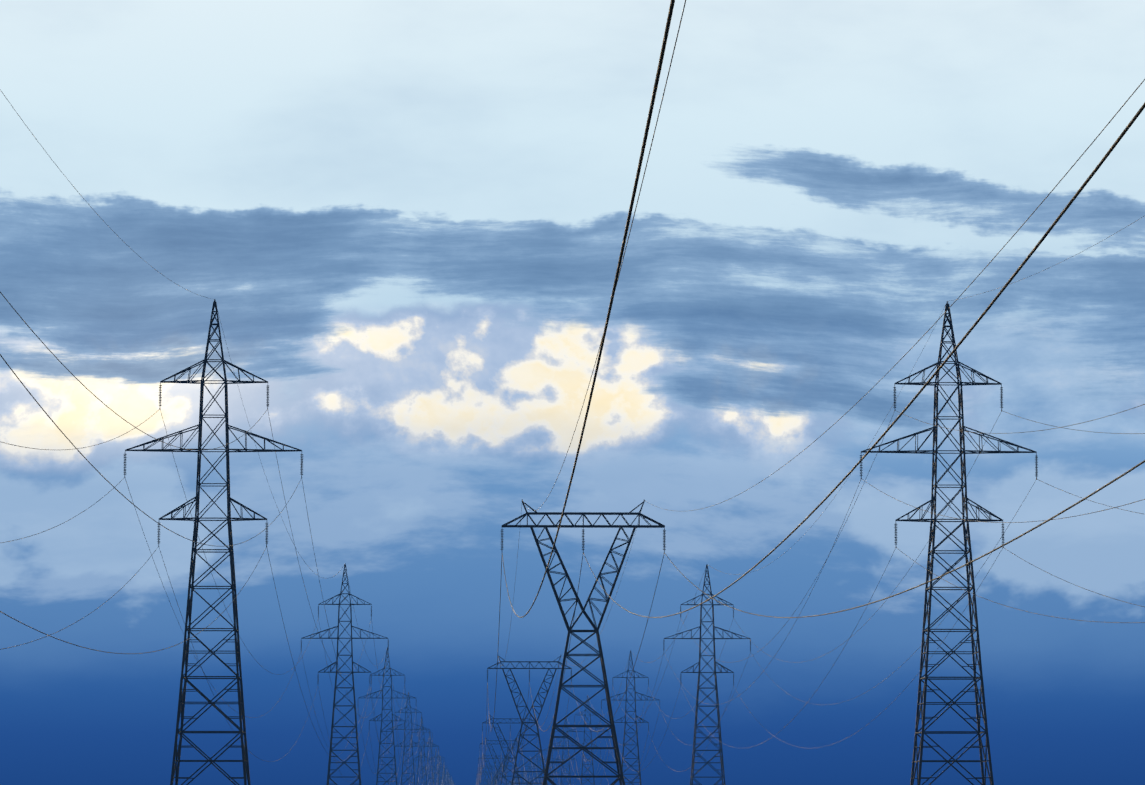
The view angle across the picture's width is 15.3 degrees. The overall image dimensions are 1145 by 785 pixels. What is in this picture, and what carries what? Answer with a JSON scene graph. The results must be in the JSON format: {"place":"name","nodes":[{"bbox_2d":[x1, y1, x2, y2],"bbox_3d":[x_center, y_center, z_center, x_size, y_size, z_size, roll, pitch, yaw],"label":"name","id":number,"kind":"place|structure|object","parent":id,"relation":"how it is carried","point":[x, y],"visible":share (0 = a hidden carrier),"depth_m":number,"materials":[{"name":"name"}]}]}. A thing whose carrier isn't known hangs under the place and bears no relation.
{"place":"outdoors","nodes":[
{"label":"outdoors","id":0,"kind":"place"},
{"bbox_2d":[0,0,1144,784],"label":"sky","id":1,"kind":"structure","parent":0,"point":[406,220],"materials":[{"name":"blue"}]},
{"label":"ground","id":2,"kind":"structure","parent":0,"visible":0},
{"bbox_2d":[0,91,455,784],"bbox_3d":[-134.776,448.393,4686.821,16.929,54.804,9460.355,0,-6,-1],"label":"transmission towers","id":3,"kind":"structure","parent":2,"relation":"on","point":[200,451],"depth_m":395.62,"materials":[{"name":"metal"}]},
{"bbox_2d":[476,0,1144,784],"bbox_3d":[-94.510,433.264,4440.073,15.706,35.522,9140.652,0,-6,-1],"label":"power line","id":4,"kind":"object","parent":2,"relation":"on","point":[506,758],"visible":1,"depth_m":395.72,"materials":[{"name":"metal"}]},
{"bbox_2d":[507,216,1144,784],"bbox_3d":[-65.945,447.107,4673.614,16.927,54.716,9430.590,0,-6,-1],"label":"transmission towers","id":5,"kind":"structure","parent":2,"relation":"on","point":[921,702],"depth_m":397.26,"materials":[{"name":"metal"}]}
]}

